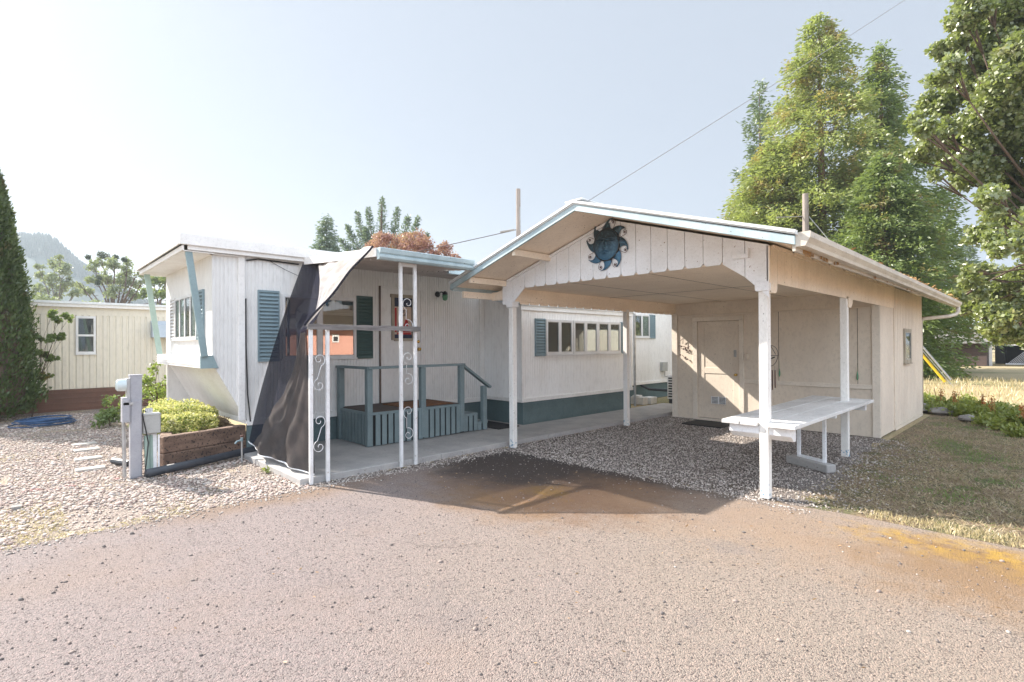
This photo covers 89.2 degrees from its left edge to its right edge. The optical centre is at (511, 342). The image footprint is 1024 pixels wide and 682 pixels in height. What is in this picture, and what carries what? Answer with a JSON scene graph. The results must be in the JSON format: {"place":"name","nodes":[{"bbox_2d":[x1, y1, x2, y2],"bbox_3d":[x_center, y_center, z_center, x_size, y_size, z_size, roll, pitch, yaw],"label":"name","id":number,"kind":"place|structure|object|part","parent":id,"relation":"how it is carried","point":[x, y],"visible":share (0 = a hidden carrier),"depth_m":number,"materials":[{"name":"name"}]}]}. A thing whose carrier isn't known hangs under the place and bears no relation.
{"place":"outdoors","nodes":[
{"label":"outdoors","id":0,"kind":"place"},
{"bbox_2d":[0,408,316,549],"bbox_3d":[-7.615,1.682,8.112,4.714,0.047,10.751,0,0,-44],"label":"river gravel","id":1,"kind":"structure","parent":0,"point":[90,498],"depth_m":6.04,"materials":[{"name":"beige gravel"}]},
{"bbox_2d":[11,504,21,509],"bbox_3d":[-4.926,1.639,5.165,0.080,0.030,0.100,0,0,-44],"label":"grey block chip","id":2,"kind":"object","parent":1,"relation":"on","point":[17,506],"visible":1,"depth_m":5.14,"materials":[{"name":"stone"}]},
{"bbox_2d":[0,169,52,419],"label":"conical hedge","id":3,"kind":"object","parent":1,"relation":"on","point":[18,372],"visible":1,"depth_m":11.34,"materials":[{"name":"green plant"}]},
{"bbox_2d":[7,415,76,427],"bbox_3d":[-9.658,1.622,10.698,1.057,0.155,1.043,0,0,-44],"label":"garden hose","id":4,"kind":"object","parent":1,"relation":"on","point":[49,420],"visible":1,"depth_m":10.56,"materials":[{"name":"blue rubber"}]},
{"bbox_2d":[31,309,73,416],"bbox_3d":[-10.976,0.493,12.208,1.335,2.569,0.623,0,0,14],"label":"maple sapling","id":5,"kind":"object","parent":1,"relation":"on","point":[46,356],"visible":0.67,"depth_m":12.24,"materials":[{"name":"green plant"}]},
{"bbox_2d":[71,441,97,445],"bbox_3d":[-7.034,1.676,8.547,0.180,0.034,0.310,-1,0,40],"label":"paving strip","id":6,"kind":"object","parent":1,"relation":"on","point":[85,443],"visible":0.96,"depth_m":8.51,"materials":[{"name":"white concrete"}]},
{"bbox_2d":[73,447,99,452],"bbox_3d":[-6.612,1.672,8.079,0.180,0.034,0.310,-1,0,43],"label":"paving strip","id":7,"kind":"object","parent":1,"relation":"on","point":[84,449],"visible":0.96,"depth_m":8.02,"materials":[{"name":"white concrete"}]},
{"bbox_2d":[74,455,102,461],"bbox_3d":[-6.060,1.665,7.431,0.310,0.034,0.180,0,0,-44],"label":"paving strip","id":8,"kind":"object","parent":1,"relation":"on","point":[87,458],"visible":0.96,"depth_m":7.40,"materials":[{"name":"white concrete"}]},
{"bbox_2d":[75,465,105,471],"bbox_3d":[-5.525,1.659,6.808,0.310,0.034,0.180,0,0,-43],"label":"paving strip","id":9,"kind":"object","parent":1,"relation":"on","point":[91,468],"visible":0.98,"depth_m":6.77,"materials":[{"name":"white concrete"}]},
{"bbox_2d":[90,394,120,428],"bbox_3d":[-8.178,1.411,10.573,0.702,0.695,1.050,0,0,-44],"label":"leafy shrub","id":10,"kind":"object","parent":1,"relation":"on","point":[106,416],"visible":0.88,"depth_m":10.39,"materials":[{"name":"green plant"}]},
{"bbox_2d":[110,457,128,465],"bbox_3d":[-5.271,1.616,7.017,0.375,0.086,0.090,0,0,25],"label":"drain pipe","id":11,"kind":"object","parent":1,"relation":"on","point":[115,460],"visible":0.69,"depth_m":7.00,"materials":[{"name":"white plastic"}]},
{"bbox_2d":[115,374,152,478],"bbox_3d":[-4.624,1.028,6.375,0.382,1.263,0.152,0,0,-44],"label":"meter pedestal","id":12,"kind":"object","parent":1,"relation":"on","point":[131,404],"visible":0.99,"depth_m":6.33,"materials":[{"name":"metal"}]},
{"bbox_2d":[116,360,166,408],"bbox_3d":[-7.130,1.038,10.408,2.238,1.422,1.070,-1,0,38],"label":"leafy shrub","id":13,"kind":"object","parent":1,"relation":"on","point":[159,392],"visible":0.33,"depth_m":10.43,"materials":[{"name":"green plant"}]},
{"bbox_2d":[142,408,160,467],"bbox_3d":[-4.517,1.238,6.505,0.195,0.842,0.150,0,0,-44],"label":"junction box","id":14,"kind":"object","parent":1,"relation":"on","point":[152,419],"visible":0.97,"depth_m":6.49,"materials":[{"name":"grey plastic"}]},
{"bbox_2d":[144,446,256,477],"bbox_3d":[-4.054,1.579,7.014,0.141,0.124,1.637,0,0,27],"label":"drain pipe","id":15,"kind":"object","parent":1,"relation":"on","point":[164,469],"visible":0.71,"depth_m":6.76,"materials":[{"name":"black plastic"}]},
{"bbox_2d":[160,416,245,465],"bbox_3d":[-5.150,1.447,8.145,1.158,0.438,3.114,0,0,-44],"label":"planter","id":16,"kind":"object","parent":1,"relation":"on","point":[182,447],"visible":0.55,"depth_m":7.06,"materials":[{"name":"wood"}]},
{"bbox_2d":[127,397,219,439],"bbox_3d":[-5.024,1.116,7.733,1.164,0.538,1.606,0,0,-44],"label":"flowering plant","id":17,"kind":"object","parent":16,"relation":"in","point":[175,418],"visible":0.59,"depth_m":7.50,"materials":[{"name":"green plant"}]},
{"bbox_2d":[211,416,230,427],"bbox_3d":[-4.438,1.220,7.882,0.280,0.212,0.316,0,0,23],"label":"flowering plant","id":18,"kind":"object","parent":16,"relation":"in","point":[223,421],"visible":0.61,"depth_m":7.84,"materials":[{"name":"brown plant"}]},
{"bbox_2d":[234,435,243,462],"bbox_3d":[-3.743,1.471,7.129,0.049,0.372,0.127,0,0,26],"label":"garden tap","id":19,"kind":"object","parent":1,"relation":"on","point":[241,440],"visible":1,"depth_m":7.15,"materials":[{"name":"metal"}]},
{"bbox_2d":[261,465,269,472],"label":"weed","id":20,"kind":"object","parent":1,"relation":"on","point":[266,470],"visible":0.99,"depth_m":6.56,"materials":[{"name":"green plant"}]},
{"bbox_2d":[0,396,668,549],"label":"sparse straw","id":21,"kind":"object","parent":1,"relation":"on","point":[22,541],"visible":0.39,"depth_m":4.72,"materials":[{"name":"beige plant"}]},
{"bbox_2d":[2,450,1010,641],"bbox_3d":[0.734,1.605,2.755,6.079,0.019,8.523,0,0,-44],"label":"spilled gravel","id":22,"kind":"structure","parent":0,"point":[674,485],"depth_m":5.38,"materials":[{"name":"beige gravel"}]},
{"bbox_2d":[20,247,994,345],"bbox_3d":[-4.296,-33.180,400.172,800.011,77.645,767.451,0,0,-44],"label":"hills","id":23,"kind":"structure","parent":0,"point":[32,261],"depth_m":280.88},
{"bbox_2d":[17,231,156,304],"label":"hillside wood","id":24,"kind":"object","parent":23,"relation":"on","point":[30,243],"visible":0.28,"depth_m":304.62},
{"bbox_2d":[0,449,1023,681],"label":"driveway","id":25,"kind":"structure","parent":0,"point":[750,631],"depth_m":3.37,"materials":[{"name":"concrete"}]},
{"bbox_2d":[0,451,1023,681],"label":"loose stones","id":26,"kind":"object","parent":25,"relation":"on","point":[476,628],"visible":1,"depth_m":3.42,"materials":[{"name":"grey stone"}]},
{"bbox_2d":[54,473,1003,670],"bbox_3d":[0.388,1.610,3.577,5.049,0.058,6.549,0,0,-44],"label":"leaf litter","id":27,"kind":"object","parent":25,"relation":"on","point":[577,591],"visible":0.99,"depth_m":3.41,"materials":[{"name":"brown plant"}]},
{"bbox_2d":[0,0,1023,302],"label":"sky","id":28,"kind":"structure","parent":0,"point":[127,127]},
{"bbox_2d":[142,346,994,507],"bbox_3d":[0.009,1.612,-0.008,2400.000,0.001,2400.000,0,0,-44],"label":"ground","id":29,"kind":"structure","parent":0,"point":[892,434],"depth_m":10.60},
{"bbox_2d":[29,254,84,300],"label":"pale tree","id":30,"kind":"object","parent":29,"relation":"on","point":[61,266],"visible":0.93,"depth_m":60.02,"materials":[{"name":"green plant"}]},
{"bbox_2d":[0,300,166,415],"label":"neighbour trailer","id":31,"kind":"object","parent":29,"relation":"on","point":[102,348],"visible":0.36,"depth_m":13.44,"materials":[{"name":"beige metal"}]},
{"bbox_3d":[-10.926,-0.175,13.326,0.430,0.990,0.041,0,0,-44],"label":"window","id":32,"kind":"part","parent":31,"relation":"part of","materials":[{"name":"white metal"}]},
{"bbox_2d":[34,292,165,304],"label":"bush row","id":33,"kind":"object","parent":29,"relation":"on","point":[39,297],"visible":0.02,"depth_m":44.40,"materials":[{"name":"green plant"}]},
{"bbox_2d":[74,250,145,303],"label":"oak tree","id":34,"kind":"object","parent":29,"relation":"on","point":[123,278],"visible":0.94,"depth_m":55.04,"materials":[{"name":"green plant"}]},
{"bbox_2d":[137,276,165,304],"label":"broadleaf tree","id":35,"kind":"object","parent":29,"relation":"on","point":[159,282],"visible":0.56,"depth_m":49.71,"materials":[{"name":"green plant"}]},
{"bbox_2d":[308,213,341,251],"bbox_3d":[-14.135,-3.973,40.372,6.744,12.081,6.018,0,0,-44],"label":"spruce tree","id":36,"kind":"object","parent":29,"relation":"on","point":[332,244],"visible":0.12,"depth_m":39.87,"materials":[{"name":"green plant"}]},
{"bbox_2d":[337,195,429,251],"bbox_3d":[-8.983,-4.116,35.746,6.401,11.896,2.861,0,0,10],"label":"spruce tree","id":37,"kind":"object","parent":29,"relation":"on","point":[365,236],"visible":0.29,"depth_m":35.74,"materials":[{"name":"green plant"}]},
{"bbox_2d":[136,233,671,447],"bbox_3d":[0.141,0.071,12.918,14.910,3.187,4.450,0,0,-44],"label":"mobile home","id":38,"kind":"object","parent":29,"relation":"on","point":[569,362],"visible":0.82,"depth_m":9.29,"materials":[{"name":"white"}]},
{"bbox_2d":[174,294,195,340],"bbox_3d":[-5.275,-0.388,8.386,0.041,0.720,1.470,0,0,-44],"label":"window","id":39,"kind":"structure","parent":38,"relation":"in","point":[185,324],"depth_m":8.38,"materials":[{"name":"white glass"}]},
{"bbox_2d":[245,258,298,421],"bbox_3d":[-3.608,-0.042,7.849,0.780,2.406,0.061,0,0,-44],"label":"black cable","id":40,"kind":"object","parent":38,"relation":"attached to","point":[272,261],"visible":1,"depth_m":7.59,"materials":[{"name":"rubber"}]},
{"bbox_2d":[282,294,357,359],"bbox_3d":[-3.080,-0.230,8.382,1.250,1.020,0.041,0,0,-44],"label":"window","id":41,"kind":"structure","parent":38,"relation":"in","point":[343,343],"depth_m":8.57,"materials":[{"name":"white glass"}]},
{"bbox_2d":[304,247,474,484],"bbox_3d":[-1.395,0.159,8.266,4.510,2.982,2.344,0,0,-44],"label":"porch canopy","id":42,"kind":"object","parent":38,"relation":"attached to","point":[391,260],"visible":0.97,"depth_m":6.84,"materials":[{"name":"white metal"}]},
{"bbox_2d":[248,245,373,474],"bbox_3d":[-2.808,0.129,7.042,1.119,2.885,2.247,0,0,-36],"label":"shade cloth","id":43,"kind":"object","parent":42,"relation":"hanging from","point":[280,430],"visible":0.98,"depth_m":6.66,"materials":[{"name":"black fabric"}]},
{"bbox_2d":[307,324,420,331],"bbox_3d":[-1.791,-0.178,6.482,1.530,0.073,0.023,0,0,-44],"label":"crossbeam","id":44,"kind":"object","parent":42,"relation":"attached to","point":[361,327],"visible":1,"depth_m":6.42,"materials":[{"name":"white metal"}]},
{"bbox_2d":[381,288,420,402],"bbox_3d":[-1.984,0.049,9.393,0.820,2.020,0.094,0,0,-44],"label":"door","id":45,"kind":"structure","parent":38,"relation":"in","point":[389,296],"depth_m":9.32,"materials":[{"name":"white"}]},
{"bbox_2d":[435,291,447,300],"bbox_3d":[-1.342,-0.885,9.943,0.252,0.185,0.110,0,0,26],"label":"wall lamp","id":46,"kind":"object","parent":38,"relation":"attached to","point":[444,295],"visible":1,"depth_m":9.89,"materials":[{"name":"black metal"}]},
{"bbox_2d":[546,319,573,355],"bbox_3d":[0.989,-0.097,10.728,0.870,0.730,0.046,0,0,-44],"label":"window","id":47,"kind":"structure","parent":38,"relation":"in","point":[559,333],"depth_m":10.70,"materials":[{"name":"white metal"}]},
{"bbox_2d":[573,320,598,354],"bbox_3d":[1.613,-0.097,11.326,0.880,0.730,0.046,0,0,-44],"label":"window","id":48,"kind":"structure","parent":38,"relation":"in","point":[585,333],"depth_m":11.29,"materials":[{"name":"white metal"}]},
{"bbox_2d":[598,322,621,353],"bbox_3d":[2.237,-0.098,11.925,0.910,0.730,0.046,0,0,-44],"label":"window","id":49,"kind":"structure","parent":38,"relation":"in","point":[609,333],"depth_m":11.91,"materials":[{"name":"white metal"}]},
{"bbox_2d":[636,314,649,337],"bbox_3d":[3.724,-0.456,14.911,0.850,0.680,0.041,0,0,-44],"label":"window","id":50,"kind":"structure","parent":38,"relation":"in","point":[642,321],"depth_m":14.93,"materials":[{"name":"white glass"}]},
{"bbox_2d":[363,227,460,257],"bbox_3d":[-4.802,-1.882,24.985,4.450,7.396,4.008,0,0,-21],"label":"plum tree","id":51,"kind":"object","parent":29,"relation":"on","point":[408,241],"visible":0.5,"depth_m":24.16,"materials":[{"name":"red plant"}]},
{"bbox_2d":[243,403,671,485],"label":"porch slab","id":52,"kind":"structure","parent":29,"relation":"on","point":[348,458],"depth_m":7.90,"materials":[{"name":"concrete"}]},
{"bbox_2d":[336,363,491,446],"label":"porch steps","id":53,"kind":"structure","parent":52,"relation":"on","point":[369,423],"depth_m":8.46,"materials":[{"name":"teal paint"}]},
{"bbox_2d":[383,399,452,407],"bbox_3d":[-1.619,1.054,8.947,0.950,0.012,0.730,0,0,-44],"label":"doormat","id":54,"kind":"object","parent":53,"relation":"on","point":[407,404],"visible":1,"depth_m":8.89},
{"bbox_2d":[487,421,518,429],"bbox_3d":[-0.379,1.575,9.909,0.530,0.014,0.950,0,0,-44],"label":"doormat","id":55,"kind":"object","parent":52,"relation":"on","point":[494,425],"visible":0.5,"depth_m":9.78,"materials":[{"name":"black rubber"}]},
{"bbox_2d":[516,188,520,236],"bbox_3d":[0.262,-2.101,19.992,0.205,7.600,0.205,0,0,1],"label":"utility pole","id":56,"kind":"object","parent":29,"relation":"on","point":[518,219],"visible":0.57,"depth_m":19.93,"materials":[{"name":"grey wood"}]},
{"bbox_2d":[145,231,509,303],"bbox_3d":[-11.782,-2.644,22.560,24.625,3.280,0.029,0,0,12],"label":"overhead wire","id":57,"kind":"object","parent":56,"relation":"attached to","point":[423,250],"visible":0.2,"depth_m":20.52,"materials":[{"name":"grey metal"}]},
{"bbox_2d":[631,395,656,404],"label":"white block","id":58,"kind":"structure","parent":29,"relation":"on","point":[641,400],"depth_m":13.78,"materials":[{"name":"paint"}]},
{"bbox_2d":[640,375,671,402],"bbox_3d":[4.255,1.267,14.194,0.308,0.760,1.814,0,0,-44],"label":"air conditioner","id":59,"kind":"object","parent":29,"relation":"on","point":[668,390],"visible":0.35,"depth_m":14.02,"materials":[{"name":"white metal"}]},
{"bbox_2d":[313,415,949,517],"bbox_3d":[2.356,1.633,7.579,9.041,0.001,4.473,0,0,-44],"label":"carport gravel","id":60,"kind":"structure","parent":0,"point":[803,488],"depth_m":7.36,"materials":[{"name":"grey gravel"}]},
{"bbox_2d":[449,198,961,498],"bbox_3d":[4.556,-0.035,9.740,10.500,3.317,5.011,0,0,-44],"label":"carport","id":61,"kind":"object","parent":60,"relation":"on","point":[723,293],"visible":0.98,"depth_m":8.39,"materials":[{"name":"beige paint"}]},
{"bbox_2d":[586,218,627,270],"bbox_3d":[1.198,-1.263,6.706,0.096,0.661,0.642,0,0,-44],"label":"sun ornament","id":62,"kind":"object","parent":61,"relation":"attached to","point":[607,244],"visible":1,"depth_m":6.68,"materials":[{"name":"blue metal"}]},
{"bbox_2d":[679,345,690,359],"bbox_3d":[3.733,0.147,11.215,0.018,0.472,0.264,0,0,-44],"label":"metal wall art","id":63,"kind":"object","parent":61,"relation":"attached to","point":[683,349],"visible":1,"depth_m":11.21,"materials":[{"name":"metal"}]},
{"bbox_2d":[698,320,738,418],"bbox_3d":[4.249,0.572,10.725,0.110,2.015,0.875,0,0,-44],"label":"storage door","id":64,"kind":"structure","parent":61,"relation":"in","point":[718,341],"depth_m":10.74,"materials":[{"name":"beige wood"}]},
{"bbox_2d":[587,0,903,201],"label":"overhead wire","id":65,"kind":"object","parent":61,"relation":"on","point":[735,108],"visible":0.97,"depth_m":7.30,"materials":[{"name":"grey metal"}]},
{"bbox_2d":[771,345,777,389],"bbox_3d":[3.786,-0.048,7.609,0.048,1.609,0.208,0,0,-44],"label":"wind chime","id":66,"kind":"object","parent":61,"relation":"hanging from","point":[774,370],"visible":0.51,"depth_m":7.57,"materials":[{"name":"beige metal"}]},
{"bbox_2d":[903,329,912,364],"bbox_3d":[7.771,0.082,10.195,0.700,0.690,0.041,0,0,-44],"label":"window","id":67,"kind":"structure","parent":61,"relation":"in","point":[907,333],"depth_m":10.18,"materials":[{"name":"beige wood"}]},
{"bbox_2d":[682,419,729,427],"bbox_3d":[3.909,1.618,10.315,0.680,0.021,0.800,0,0,-44],"label":"doormat","id":68,"kind":"object","parent":60,"relation":"on","point":[707,423],"visible":0.86,"depth_m":10.27,"materials":[{"name":"black rubber"}]},
{"bbox_2d":[722,395,873,472],"bbox_3d":[3.737,1.220,6.607,3.499,0.785,0.860,0,0,-44],"label":"work table","id":69,"kind":"object","parent":60,"relation":"on","point":[789,419],"visible":0.91,"depth_m":6.28,"materials":[{"name":"white paint"}]},
{"bbox_2d":[772,413,1023,548],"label":"lawn","id":70,"kind":"structure","parent":0,"point":[886,479],"depth_m":5.94,"materials":[{"name":"green plant"}]},
{"bbox_2d":[928,407,952,414],"bbox_3d":[9.550,1.532,11.570,0.421,0.183,0.429,0,0,-44],"label":"field stone","id":71,"kind":"object","parent":70,"relation":"on","point":[937,411],"visible":0.91,"depth_m":11.46,"materials":[{"name":"grey stone"}]},
{"bbox_2d":[931,192,959,280],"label":"broadleaf tree","id":72,"kind":"object","parent":70,"relation":"on","point":[948,235],"visible":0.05,"depth_m":41.34,"materials":[{"name":"green plant"}]},
{"bbox_2d":[951,391,959,403],"bbox_3d":[9.848,1.343,11.557,0.120,0.520,0.136,0,0,5],"label":"dock plant","id":73,"kind":"object","parent":70,"relation":"on","point":[954,396],"visible":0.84,"depth_m":11.55,"materials":[{"name":"brown plant"}]},
{"bbox_2d":[958,414,976,422],"bbox_3d":[9.209,1.540,10.481,0.313,0.164,0.327,0,0,-44],"label":"field stone","id":74,"kind":"object","parent":70,"relation":"on","point":[966,418],"visible":0.65,"depth_m":10.42,"materials":[{"name":"grey stone"}]},
{"bbox_2d":[923,391,1023,437],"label":"weed patch","id":75,"kind":"object","parent":70,"relation":"on","point":[1004,418],"visible":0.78,"depth_m":10.56,"materials":[{"name":"green plant"}]},
{"bbox_2d":[979,394,986,404],"bbox_3d":[10.033,1.349,11.073,0.117,0.500,0.164,0,0,-21],"label":"dock plant","id":76,"kind":"object","parent":70,"relation":"on","point":[982,398],"visible":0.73,"depth_m":11.06,"materials":[{"name":"brown plant"}]},
{"bbox_2d":[987,395,995,411],"bbox_3d":[9.454,1.318,10.236,0.125,0.561,0.126,-1,0,31],"label":"dock plant","id":77,"kind":"object","parent":70,"relation":"on","point":[991,402],"visible":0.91,"depth_m":10.23,"materials":[{"name":"brown plant"}]},
{"bbox_2d":[1017,403,1023,417],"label":"dock plant","id":78,"kind":"object","parent":70,"relation":"on","point":[1022,412],"visible":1,"depth_m":9.42,"materials":[{"name":"brown plant"}]},
{"bbox_2d":[923,352,1023,412],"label":"field","id":79,"kind":"structure","parent":0,"point":[1004,371],"depth_m":21.86,"materials":[{"name":"plant"}]},
{"bbox_2d":[727,78,782,225],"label":"pine tree","id":80,"kind":"object","parent":79,"relation":"on","point":[757,117],"visible":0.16,"depth_m":44.98,"materials":[{"name":"green plant"}]},
{"bbox_2d":[717,137,841,295],"bbox_3d":[15.235,-4.747,30.468,9.361,14.598,9.274,0,0,-44],"label":"cedar tree","id":81,"kind":"object","parent":79,"relation":"on","point":[742,199],"visible":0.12,"depth_m":29.99,"materials":[{"name":"green plant"}]},
{"bbox_2d":[802,193,808,231],"bbox_3d":[12.453,-2.325,21.989,0.300,7.930,0.300,0,0,-44],"label":"utility pole","id":82,"kind":"object","parent":79,"relation":"on","point":[805,211],"visible":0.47,"depth_m":21.91,"materials":[{"name":"grey wood"}]},
{"bbox_2d":[809,217,952,385],"bbox_3d":[14.370,-1.854,20.527,4.669,7.065,0.100,-1,0,38],"label":"guy wire","id":83,"kind":"object","parent":82,"relation":"attached to","point":[934,368],"visible":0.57,"depth_m":19.39,"materials":[{"name":"metal"}]},
{"bbox_2d":[722,12,960,371],"bbox_3d":[17.790,-8.560,30.118,13.754,21.397,12.876,0,0,-44],"label":"cedar tree","id":84,"kind":"object","parent":79,"relation":"on","point":[800,145],"visible":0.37,"depth_m":29.14,"materials":[{"name":"green plant"}]},
{"bbox_2d":[822,150,986,380],"bbox_3d":[17.945,-3.335,24.927,7.126,12.124,7.210,0,0,-44],"label":"cedar tree","id":85,"kind":"object","parent":79,"relation":"on","point":[906,234],"visible":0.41,"depth_m":23.99,"materials":[{"name":"green plant"}]},
{"bbox_2d":[817,39,1012,368],"bbox_3d":[21.901,-8.021,30.961,10.519,19.706,11.514,0,0,-44],"label":"cedar tree","id":86,"kind":"object","parent":79,"relation":"on","point":[892,102],"visible":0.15,"depth_m":29.86,"materials":[{"name":"green plant"}]},
{"bbox_2d":[934,388,944,405],"bbox_3d":[10.171,1.347,12.356,0.192,0.516,0.101,0,0,24],"label":"dock plant","id":87,"kind":"object","parent":79,"relation":"on","point":[940,394],"visible":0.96,"depth_m":12.35,"materials":[{"name":"brown plant"}]},
{"bbox_2d":[865,374,1023,547],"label":"tall straw grass","id":88,"kind":"structure","parent":79,"relation":"on","point":[995,382],"depth_m":14.68,"materials":[{"name":"beige plant"}]},
{"bbox_2d":[931,329,988,365],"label":"shed","id":89,"kind":"structure","parent":79,"relation":"on","point":[973,351],"depth_m":35.10,"materials":[{"name":"grey wood"}]},
{"bbox_2d":[900,0,1023,349],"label":"maple tree","id":90,"kind":"object","parent":79,"relation":"on","point":[966,154],"visible":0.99,"depth_m":16.60,"materials":[{"name":"green plant"}]},
{"bbox_2d":[945,244,981,285],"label":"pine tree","id":91,"kind":"object","parent":79,"relation":"on","point":[972,254],"visible":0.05,"depth_m":79.53,"materials":[{"name":"green plant"}]},
{"bbox_2d":[953,261,1008,349],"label":"broadleaf tree","id":92,"kind":"object","parent":79,"relation":"on","point":[998,268],"depth_m":57.37,"materials":[{"name":"green plant"}]},
{"bbox_2d":[995,345,1005,362],"bbox_3d":[34.349,0.823,36.544,1.030,1.230,0.500,0,0,-44],"label":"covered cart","id":93,"kind":"object","parent":79,"relation":"on","point":[1000,356],"visible":0.91,"depth_m":36.26,"materials":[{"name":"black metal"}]},
{"bbox_2d":[989,319,1023,365],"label":"lean to","id":94,"kind":"object","parent":79,"relation":"on","point":[1014,354],"visible":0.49,"depth_m":37.51,"materials":[{"name":"black metal"}]}
]}

